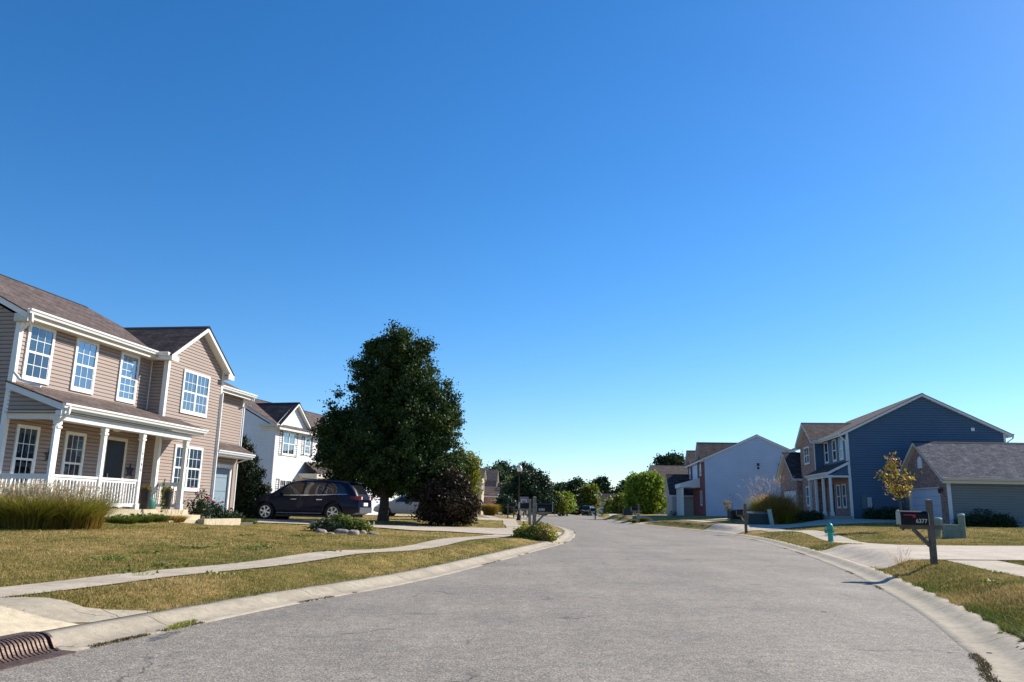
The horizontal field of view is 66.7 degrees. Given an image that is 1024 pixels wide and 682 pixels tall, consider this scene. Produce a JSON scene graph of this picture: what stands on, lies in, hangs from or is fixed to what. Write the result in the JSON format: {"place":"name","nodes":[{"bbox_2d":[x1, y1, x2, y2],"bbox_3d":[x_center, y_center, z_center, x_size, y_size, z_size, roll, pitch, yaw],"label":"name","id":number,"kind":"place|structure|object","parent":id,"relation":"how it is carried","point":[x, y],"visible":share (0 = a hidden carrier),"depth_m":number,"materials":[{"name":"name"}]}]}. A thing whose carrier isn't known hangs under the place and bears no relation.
{"place":"outdoors","nodes":[
{"label":"outdoors","id":0,"kind":"place"},
{"bbox_2d":[0,480,117,529],"bbox_3d":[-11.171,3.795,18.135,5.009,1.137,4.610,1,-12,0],"label":"ornamental grass","id":1,"kind":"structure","parent":0,"point":[23,518],"depth_m":17.73,"materials":[{"name":"green plant"}]},
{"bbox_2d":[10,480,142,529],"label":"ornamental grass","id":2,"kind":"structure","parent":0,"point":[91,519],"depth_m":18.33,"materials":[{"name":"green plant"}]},
{"bbox_2d":[0,515,520,596],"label":"sidewalk","id":3,"kind":"structure","parent":0,"point":[78,582],"depth_m":12.09,"materials":[{"name":"concrete"}]},
{"bbox_2d":[248,518,561,536],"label":"driveway","id":4,"kind":"structure","parent":0,"point":[474,530],"depth_m":33.15,"materials":[{"name":"concrete"}]},
{"bbox_2d":[248,478,372,519],"bbox_3d":[-8.972,7.070,34.493,5.250,1.887,2.269,-1,-12,9],"label":"parked suv","id":5,"kind":"object","parent":4,"relation":"on","point":[313,498],"visible":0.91,"depth_m":33.60,"materials":[{"name":"black paint"}]},
{"bbox_2d":[365,514,526,520],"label":"driveway","id":6,"kind":"structure","parent":0,"point":[500,519],"depth_m":59.97,"materials":[{"name":"concrete"}]},
{"bbox_2d":[0,514,986,681],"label":"road","id":7,"kind":"structure","parent":0,"point":[596,600],"depth_m":8.16,"materials":[{"name":"grey asphalt"}]},
{"bbox_2d":[164,618,197,630],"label":"weed","id":8,"kind":"object","parent":7,"relation":"on","point":[175,625],"visible":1,"depth_m":7.53,"materials":[{"name":"green plant"}]},
{"bbox_2d":[42,514,574,650],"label":"kerb","id":9,"kind":"structure","parent":7,"relation":"on","point":[77,637],"depth_m":9.65,"materials":[{"name":"concrete"}]},
{"bbox_2d":[0,631,76,669],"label":"storm inlet","id":10,"kind":"object","parent":9,"relation":"on","point":[20,649],"visible":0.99,"depth_m":6.34,"materials":[{"name":"orange metal"}]},
{"bbox_2d":[88,532,574,646],"bbox_3d":[0.335,6.315,23.645,1.217,0.160,35.447,-1,-12,11],"label":"gutter debris","id":11,"kind":"object","parent":7,"relation":"on","point":[117,640],"visible":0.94,"depth_m":7.38,"materials":[{"name":"plant"}]},
{"bbox_2d":[594,516,1023,681],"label":"kerb","id":12,"kind":"structure","parent":7,"relation":"on","point":[971,632],"depth_m":9.91,"materials":[{"name":"concrete"}]},
{"bbox_2d":[753,539,1000,681],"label":"gutter debris","id":13,"kind":"object","parent":7,"relation":"on","point":[985,668],"visible":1,"depth_m":6.68,"materials":[{"name":"plant"}]},
{"bbox_2d":[0,513,1023,631],"bbox_3d":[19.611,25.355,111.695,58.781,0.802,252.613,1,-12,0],"label":"ground","id":14,"kind":"structure","parent":0,"point":[394,565],"depth_m":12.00,"materials":[{"name":"green plant"}]},
{"bbox_2d":[0,606,77,635],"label":"inlet apron","id":15,"kind":"object","parent":14,"relation":"on","point":[12,621],"visible":0.97,"depth_m":7.16,"materials":[{"name":"concrete"}]},
{"bbox_2d":[0,597,152,622],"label":"inlet apron","id":16,"kind":"object","parent":14,"relation":"on","point":[59,610],"visible":0.96,"depth_m":7.79,"materials":[{"name":"concrete"}]},
{"bbox_2d":[502,467,561,511],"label":"round tree","id":17,"kind":"object","parent":14,"relation":"on","point":[537,484],"visible":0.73,"depth_m":114.56,"materials":[{"name":"green plant"}]},
{"bbox_2d":[509,521,559,543],"bbox_3d":[0.750,6.988,28.454,2.042,1.010,2.008,1,-12,0],"label":"flower bush","id":18,"kind":"object","parent":14,"relation":"on","point":[541,531],"visible":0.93,"depth_m":28.07,"materials":[{"name":"green plant"}]},
{"bbox_2d":[528,496,552,538],"bbox_3d":[1.034,6.522,28.259,0.887,1.720,0.200,1,-12,0],"label":"mailbox","id":19,"kind":"object","parent":14,"relation":"on","point":[543,509],"visible":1,"depth_m":28.28,"materials":[{"name":"silver metal"}]},
{"bbox_2d":[0,511,1023,604],"bbox_3d":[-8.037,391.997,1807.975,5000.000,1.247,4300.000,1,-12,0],"label":"ground","id":20,"kind":"structure","parent":0,"point":[665,518],"depth_m":16.61,"materials":[{"name":"green plant"}]},
{"bbox_2d":[104,513,145,522],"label":"bed plant","id":21,"kind":"object","parent":20,"relation":"on","point":[124,519],"visible":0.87,"depth_m":22.15,"materials":[{"name":"green plant"}]},
{"bbox_2d":[0,274,257,523],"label":"beige house","id":22,"kind":"structure","parent":20,"relation":"on","point":[91,397],"depth_m":24.93,"materials":[{"name":"beige"}]},
{"bbox_2d":[6,424,40,493],"bbox_3d":[-13.420,3.255,21.411,0.050,1.860,0.840,-1,-12,9],"label":"window","id":23,"kind":"structure","parent":22,"relation":"in","point":[25,447],"depth_m":21.45,"materials":[{"name":"white plastic"}]},
{"bbox_2d":[21,323,56,384],"bbox_3d":[-13.366,0.371,22.006,0.050,1.610,1.020,-1,-12,9],"label":"window","id":24,"kind":"structure","parent":22,"relation":"in","point":[40,343],"depth_m":22.00,"materials":[{"name":"white plastic"}]},
{"bbox_2d":[60,431,86,495],"bbox_3d":[-13.142,3.663,23.270,0.050,1.860,0.880,-1,-12,9],"label":"window","id":25,"kind":"structure","parent":22,"relation":"in","point":[74,442],"depth_m":23.33,"materials":[{"name":"white plastic"}]},
{"bbox_2d":[69,337,99,394],"bbox_3d":[-13.089,0.777,23.855,0.050,1.610,1.000,-1,-12,9],"label":"window","id":26,"kind":"structure","parent":22,"relation":"in","point":[86,352],"depth_m":23.85,"materials":[{"name":"white plastic"}]},
{"bbox_2d":[100,436,127,507],"bbox_3d":[-12.852,4.231,25.087,0.111,2.231,1.120,-1,-12,9],"label":"door","id":27,"kind":"structure","parent":22,"relation":"in","point":[116,448],"depth_m":25.22,"materials":[{"name":"black paint"}]},
{"bbox_2d":[115,351,140,404],"bbox_3d":[-12.776,1.237,25.905,0.050,1.630,0.990,-1,-12,9],"label":"window","id":28,"kind":"structure","parent":22,"relation":"in","point":[128,372],"depth_m":25.90,"materials":[{"name":"white plastic"}]},
{"bbox_2d":[140,485,151,508],"bbox_3d":[-11.582,4.919,24.585,0.368,0.764,0.363,-1,-12,9],"label":"porch planter","id":29,"kind":"object","parent":22,"relation":"on","point":[145,495],"visible":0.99,"depth_m":24.49,"materials":[{"name":"black ceramic"}]},
{"bbox_2d":[162,486,173,508],"bbox_3d":[-11.510,5.226,25.965,0.364,0.750,0.356,-11,-17,44],"label":"porch planter","id":30,"kind":"object","parent":22,"relation":"on","point":[168,492],"visible":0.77,"depth_m":25.86,"materials":[{"name":"green plant"}]},
{"bbox_2d":[171,444,202,491],"bbox_3d":[-11.765,4.622,28.206,0.050,1.610,1.830,-1,-12,9],"label":"window","id":31,"kind":"structure","parent":22,"relation":"in","point":[193,466],"depth_m":28.37,"materials":[{"name":"white plastic"}]},
{"bbox_2d":[179,369,210,417],"bbox_3d":[-11.708,1.962,28.797,0.050,1.580,1.780,-1,-12,9],"label":"window","id":32,"kind":"structure","parent":22,"relation":"in","point":[195,386],"depth_m":28.76,"materials":[{"name":"white plastic"}]},
{"bbox_2d":[213,463,232,518],"bbox_3d":[-11.999,6.027,31.246,0.200,2.260,2.570,-1,-12,9],"label":"garage door","id":33,"kind":"structure","parent":22,"relation":"in","point":[221,489],"depth_m":32.08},
{"bbox_2d":[122,513,158,521],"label":"bed plant","id":34,"kind":"object","parent":20,"relation":"on","point":[150,518],"visible":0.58,"depth_m":22.91,"materials":[{"name":"green plant"}]},
{"bbox_2d":[145,513,174,521],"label":"bed plant","id":35,"kind":"object","parent":20,"relation":"on","point":[162,518],"visible":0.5,"depth_m":23.67,"materials":[{"name":"green plant"}]},
{"bbox_2d":[159,479,165,514],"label":"tall weed","id":36,"kind":"object","parent":20,"relation":"on","point":[162,493],"visible":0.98,"depth_m":24.43,"materials":[{"name":"green plant"}]},
{"bbox_2d":[157,507,193,521],"bbox_3d":[-10.786,5.467,24.671,1.635,0.525,1.503,12,-16,-41],"label":"bed plant","id":37,"kind":"object","parent":20,"relation":"on","point":[178,519],"visible":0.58,"depth_m":24.56,"materials":[{"name":"plant"}]},
{"bbox_2d":[67,527,336,576],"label":"lawn weeds","id":38,"kind":"object","parent":20,"relation":"on","point":[223,573],"visible":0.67,"depth_m":13.29,"materials":[{"name":"green plant"}]},
{"bbox_2d":[183,486,220,517],"bbox_3d":[-11.227,5.889,28.066,1.319,1.363,0.993,11,-16,-40],"label":"rose bush","id":39,"kind":"object","parent":20,"relation":"on","point":[201,504],"visible":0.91,"depth_m":27.95,"materials":[{"name":"green plant"}]},
{"bbox_2d":[207,496,230,518],"bbox_3d":[-10.966,6.333,28.918,1.082,1.099,1.127,-7,-15,34],"label":"rose bush","id":40,"kind":"object","parent":20,"relation":"on","point":[218,513],"visible":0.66,"depth_m":28.77,"materials":[{"name":"green plant"}]},
{"bbox_2d":[197,518,252,525],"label":"edging wall","id":41,"kind":"structure","parent":20,"relation":"on","point":[231,521],"depth_m":26.96,"materials":[{"name":"concrete"}]},
{"bbox_2d":[222,507,246,520],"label":"rose bush","id":42,"kind":"object","parent":20,"relation":"on","point":[234,514],"visible":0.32,"depth_m":29.35,"materials":[{"name":"green plant"}]},
{"bbox_2d":[234,434,272,518],"bbox_3d":[-11.659,6.102,34.319,2.353,4.071,1.743,-4,-13,21],"label":"arborvitae","id":43,"kind":"object","parent":20,"relation":"on","point":[250,485],"visible":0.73,"depth_m":33.96,"materials":[{"name":"green plant"}]},
{"bbox_2d":[243,398,391,513],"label":"white house","id":44,"kind":"structure","parent":20,"relation":"on","point":[276,433],"depth_m":51.10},
{"bbox_2d":[281,431,295,456],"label":"window","id":45,"kind":"structure","parent":44,"relation":"in","point":[288,442],"depth_m":51.20,"materials":[{"name":"white plastic"}]},
{"bbox_2d":[304,437,310,455],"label":"window","id":46,"kind":"structure","parent":44,"relation":"in","point":[306,444],"depth_m":53.53,"materials":[{"name":"white plastic"}]},
{"bbox_2d":[304,517,349,531],"bbox_3d":[-6.441,6.508,27.385,1.621,0.733,1.200,-5,-14,26],"label":"bed shrub","id":47,"kind":"object","parent":20,"relation":"on","point":[321,524],"visible":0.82,"depth_m":27.23,"materials":[{"name":"green plant"}]},
{"bbox_2d":[327,512,354,527],"bbox_3d":[-5.960,6.481,27.525,1.299,0.873,1.166,-5,-14,28],"label":"bed shrub","id":48,"kind":"object","parent":20,"relation":"on","point":[337,517],"visible":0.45,"depth_m":27.49,"materials":[{"name":"green plant"}]},
{"bbox_2d":[339,516,375,531],"bbox_3d":[-5.503,6.566,27.403,1.492,0.791,1.097,1,-12,0],"label":"bed shrub","id":49,"kind":"object","parent":20,"relation":"on","point":[360,524],"visible":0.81,"depth_m":27.25,"materials":[{"name":"green plant"}]},
{"bbox_2d":[300,319,474,520],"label":"pear tree","id":50,"kind":"object","parent":20,"relation":"on","point":[391,433],"visible":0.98,"depth_m":40.88,"materials":[{"name":"green plant"}]},
{"bbox_2d":[373,496,418,515],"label":"parked car","id":51,"kind":"object","parent":20,"relation":"on","point":[397,505],"visible":0.27,"depth_m":55.80,"materials":[{"name":"silver paint"}]},
{"bbox_2d":[407,465,488,525],"bbox_3d":[-3.274,7.977,39.207,3.629,3.433,3.101,-5,-14,26],"label":"purple leaf shrub","id":52,"kind":"object","parent":20,"relation":"on","point":[451,498],"visible":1,"depth_m":38.68,"materials":[{"name":"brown plant"}]},
{"bbox_2d":[405,468,500,514],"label":"house","id":53,"kind":"structure","parent":20,"relation":"on","point":[490,495],"depth_m":110.05,"materials":[{"name":"beige"}]},
{"bbox_2d":[450,445,486,509],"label":"ornamental shrub tree","id":54,"kind":"object","parent":20,"relation":"on","point":[476,475],"visible":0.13,"depth_m":48.99,"materials":[{"name":"green plant"}]},
{"bbox_2d":[480,503,501,515],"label":"ornamental grass","id":55,"kind":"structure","parent":20,"relation":"on","point":[493,510],"depth_m":77.65,"materials":[{"name":"plant"}]},
{"bbox_2d":[484,470,498,486],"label":"house","id":56,"kind":"structure","parent":20,"relation":"on","point":[492,480],"depth_m":132.51,"materials":[{"name":"beige"}]},
{"bbox_2d":[484,461,511,481],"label":"background tree","id":57,"kind":"object","parent":20,"relation":"on","point":[502,473],"visible":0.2,"depth_m":171.17,"materials":[{"name":"green plant"}]},
{"bbox_2d":[492,493,517,514],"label":"background tree","id":58,"kind":"object","parent":20,"relation":"on","point":[504,500],"visible":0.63,"depth_m":92.50,"materials":[{"name":"green plant"}]},
{"bbox_2d":[493,458,525,475],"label":"background tree","id":59,"kind":"object","parent":20,"relation":"on","point":[506,466],"visible":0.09,"depth_m":181.66,"materials":[{"name":"green plant"}]},
{"bbox_2d":[516,465,521,520],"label":"street lamp","id":60,"kind":"object","parent":20,"relation":"on","point":[519,468],"visible":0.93,"depth_m":58.87,"materials":[{"name":"black metal"}]},
{"bbox_2d":[518,499,532,524],"bbox_3d":[0.713,8.812,39.464,0.840,1.570,0.189,6,-13,-20],"label":"mailbox","id":61,"kind":"object","parent":20,"relation":"on","point":[526,506],"visible":0.96,"depth_m":39.46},
{"bbox_2d":[516,460,538,473],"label":"background tree","id":62,"kind":"object","parent":20,"relation":"on","point":[529,467],"visible":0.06,"depth_m":186.99,"materials":[{"name":"green plant"}]},
{"bbox_2d":[552,481,568,495],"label":"background tree","id":63,"kind":"object","parent":20,"relation":"on","point":[558,486],"visible":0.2,"depth_m":195.47,"materials":[{"name":"green plant"}]},
{"bbox_2d":[552,491,572,515],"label":"background tree","id":64,"kind":"object","parent":20,"relation":"on","point":[562,507],"visible":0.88,"depth_m":116.82,"materials":[{"name":"green plant"}]},
{"bbox_2d":[558,490,577,515],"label":"background tree","id":65,"kind":"object","parent":20,"relation":"on","point":[572,499],"visible":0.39,"depth_m":122.06,"materials":[{"name":"green plant"}]},
{"bbox_2d":[562,479,584,509],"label":"background tree","id":66,"kind":"object","parent":20,"relation":"on","point":[574,488],"visible":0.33,"depth_m":171.22,"materials":[{"name":"green plant"}]},
{"bbox_2d":[564,476,587,499],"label":"background tree","id":67,"kind":"object","parent":20,"relation":"on","point":[579,482],"visible":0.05,"depth_m":186.16,"materials":[{"name":"green plant"}]},
{"bbox_2d":[578,483,601,514],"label":"background tree","id":68,"kind":"object","parent":20,"relation":"on","point":[590,496],"visible":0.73,"depth_m":175.23,"materials":[{"name":"green plant"}]},
{"bbox_2d":[588,473,614,493],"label":"background tree","id":69,"kind":"object","parent":20,"relation":"on","point":[603,484],"visible":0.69,"depth_m":322.62,"materials":[{"name":"green plant"}]},
{"bbox_2d":[597,494,615,507],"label":"house","id":70,"kind":"structure","parent":20,"relation":"on","point":[604,496],"depth_m":230.19,"materials":[{"name":"grey"}]},
{"bbox_2d":[602,495,612,513],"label":"background tree","id":71,"kind":"object","parent":20,"relation":"on","point":[607,503],"visible":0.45,"depth_m":165.90,"materials":[{"name":"green plant"}]},
{"bbox_2d":[605,492,624,513],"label":"background tree","id":72,"kind":"object","parent":20,"relation":"on","point":[615,507],"visible":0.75,"depth_m":126.60,"materials":[{"name":"green plant"}]},
{"bbox_2d":[614,472,631,493],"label":"background tree","id":73,"kind":"object","parent":20,"relation":"on","point":[621,484],"visible":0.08,"depth_m":147.21,"materials":[{"name":"green plant"}]},
{"bbox_2d":[618,469,666,513],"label":"willow tree","id":74,"kind":"object","parent":20,"relation":"on","point":[644,490],"visible":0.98,"depth_m":92.08,"materials":[{"name":"green plant"}]},
{"bbox_2d":[646,449,684,471],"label":"background tree","id":75,"kind":"object","parent":20,"relation":"on","point":[674,459],"visible":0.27,"depth_m":157.35,"materials":[{"name":"green plant"}]},
{"bbox_2d":[648,465,687,513],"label":"grey house","id":76,"kind":"structure","parent":20,"relation":"on","point":[664,470],"depth_m":121.31,"materials":[{"name":"grey"}]},
{"bbox_2d":[664,434,794,515],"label":"pale blue gable house","id":77,"kind":"structure","parent":20,"relation":"on","point":[713,478],"depth_m":74.07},
{"bbox_2d":[736,504,748,533],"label":"mailbox","id":78,"kind":"object","parent":20,"relation":"on","point":[740,513],"visible":0.98,"depth_m":41.08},
{"bbox_2d":[747,511,768,524],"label":"utility box","id":79,"kind":"object","parent":20,"relation":"on","point":[758,517],"visible":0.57,"depth_m":47.66,"materials":[{"name":"green metal"}]},
{"bbox_2d":[737,475,814,523],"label":"ornamental grass","id":80,"kind":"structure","parent":20,"relation":"on","point":[786,510],"depth_m":49.45,"materials":[{"name":"green plant"}]},
{"bbox_2d":[794,509,815,522],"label":"foundation shrub","id":81,"kind":"object","parent":20,"relation":"on","point":[803,516],"visible":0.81,"depth_m":48.77,"materials":[{"name":"green plant"}]},
{"bbox_2d":[807,509,824,520],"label":"foundation shrub","id":82,"kind":"object","parent":20,"relation":"on","point":[814,517],"visible":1,"depth_m":48.30,"materials":[{"name":"green plant"}]},
{"bbox_2d":[824,521,834,541],"bbox_3d":[12.311,7.418,30.192,0.367,0.825,0.368,-5,-14,25],"label":"fire hydrant","id":83,"kind":"object","parent":20,"relation":"on","point":[829,530],"visible":0.91,"depth_m":30.10,"materials":[{"name":"teal metal"}]},
{"bbox_2d":[858,506,887,519],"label":"foundation shrub","id":84,"kind":"object","parent":20,"relation":"on","point":[871,513],"visible":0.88,"depth_m":47.49,"materials":[{"name":"green plant"}]},
{"bbox_2d":[876,506,898,519],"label":"foundation shrub","id":85,"kind":"object","parent":20,"relation":"on","point":[886,512],"visible":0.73,"depth_m":47.28,"materials":[{"name":"green plant"}]},
{"bbox_2d":[775,393,1014,519],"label":"blue house","id":86,"kind":"structure","parent":20,"relation":"on","point":[833,468],"depth_m":49.66,"materials":[{"name":"plastic"}]},
{"bbox_2d":[804,446,809,464],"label":"window","id":87,"kind":"structure","parent":86,"relation":"in","point":[806,449],"depth_m":57.36,"materials":[{"name":"white glass"}]},
{"bbox_2d":[824,442,828,463],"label":"window","id":88,"kind":"structure","parent":86,"relation":"in","point":[826,452],"depth_m":54.38,"materials":[{"name":"clear glass"}]},
{"bbox_2d":[832,439,836,461],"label":"window","id":89,"kind":"structure","parent":86,"relation":"in","point":[834,452],"depth_m":52.41,"materials":[{"name":"white glass"}]},
{"bbox_2d":[836,484,841,508],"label":"window","id":90,"kind":"structure","parent":86,"relation":"in","point":[838,492],"depth_m":51.53,"materials":[{"name":"clear glass"}]},
{"bbox_2d":[838,437,843,460],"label":"window","id":91,"kind":"structure","parent":86,"relation":"in","point":[840,441],"depth_m":50.83,"materials":[{"name":"clear glass"}]},
{"bbox_2d":[841,484,846,507],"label":"window","id":92,"kind":"structure","parent":86,"relation":"in","point":[844,496],"depth_m":50.23,"materials":[{"name":"clear glass"}]},
{"bbox_2d":[874,450,922,530],"bbox_3d":[17.970,6.930,36.283,1.901,3.794,1.658,12,-16,-40],"label":"young tree","id":93,"kind":"object","parent":20,"relation":"on","point":[900,488],"visible":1,"depth_m":36.44,"materials":[{"name":"orange plant"}]},
{"bbox_2d":[896,499,942,564],"bbox_3d":[8.488,4.056,16.156,0.874,1.530,0.196,0,-12,4],"label":"mailbox","id":94,"kind":"object","parent":20,"relation":"on","point":[914,521],"visible":1,"depth_m":16.15,"materials":[{"name":"brown metal"}]},
{"bbox_2d":[934,517,941,536],"bbox_3d":[16.813,7.390,30.756,0.280,0.825,0.280,9,-12,2],"label":"utility post","id":95,"kind":"object","parent":20,"relation":"on","point":[937,521],"visible":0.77,"depth_m":30.68,"materials":[{"name":"plastic"}]},
{"bbox_2d":[941,524,960,537],"bbox_3d":[17.022,7.401,30.194,0.580,0.575,0.300,0,-12,5],"label":"utility pedestal","id":96,"kind":"object","parent":20,"relation":"on","point":[950,530],"visible":0.82,"depth_m":30.07,"materials":[{"name":"green metal"}]},
{"bbox_2d":[899,441,1023,526],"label":"brick garage house","id":97,"kind":"structure","parent":20,"relation":"on","point":[965,478],"depth_m":44.26,"materials":[{"name":"grey"}]},
{"bbox_2d":[909,487,942,523],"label":"garage door","id":98,"kind":"structure","parent":97,"relation":"in","point":[922,494],"depth_m":46.15,"materials":[{"name":"plastic"}]},
{"bbox_2d":[957,514,966,538],"bbox_3d":[17.407,7.182,30.118,0.256,0.985,0.256,1,-12,0],"label":"utility post","id":99,"kind":"object","parent":20,"relation":"on","point":[961,519],"visible":0.88,"depth_m":30.04,"materials":[{"name":"green metal"}]},
{"bbox_2d":[952,514,982,526],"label":"foundation shrub","id":100,"kind":"object","parent":20,"relation":"on","point":[970,521],"visible":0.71,"depth_m":41.77,"materials":[{"name":"green plant"}]},
{"bbox_2d":[969,508,1000,527],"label":"foundation shrub","id":101,"kind":"object","parent":20,"relation":"on","point":[984,519],"visible":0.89,"depth_m":41.90,"materials":[{"name":"green plant"}]},
{"bbox_2d":[991,513,1020,527],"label":"foundation shrub","id":102,"kind":"object","parent":20,"relation":"on","point":[1005,521],"visible":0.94,"depth_m":41.75,"materials":[{"name":"green plant"}]},
{"bbox_2d":[0,0,1023,502],"label":"sky","id":103,"kind":"structure","parent":0,"point":[627,232],"materials":[{"name":"blue"}]},
{"bbox_2d":[705,519,895,532],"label":"driveway","id":104,"kind":"structure","parent":0,"point":[734,528],"depth_m":44.64,"materials":[{"name":"concrete"}]},
{"bbox_2d":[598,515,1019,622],"bbox_3d":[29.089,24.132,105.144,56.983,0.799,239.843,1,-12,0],"label":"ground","id":105,"kind":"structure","parent":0,"point":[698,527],"depth_m":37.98,"materials":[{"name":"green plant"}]},
{"bbox_2d":[764,522,1023,641],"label":"lawn grass","id":106,"kind":"structure","parent":105,"relation":"on","point":[999,617],"depth_m":13.50,"materials":[{"name":"green plant"}]},
{"bbox_2d":[966,536,1023,636],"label":"lawn weeds","id":107,"kind":"object","parent":105,"relation":"on","point":[1002,583],"visible":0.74,"depth_m":11.86,"materials":[{"name":"green plant"}]},
{"bbox_2d":[609,514,1023,575],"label":"sidewalk","id":108,"kind":"structure","parent":0,"point":[1000,566],"depth_m":17.30,"materials":[{"name":"concrete"}]},
{"bbox_2d":[822,544,1023,568],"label":"driveway","id":109,"kind":"structure","parent":0,"point":[873,555],"depth_m":20.60,"materials":[{"name":"concrete"}]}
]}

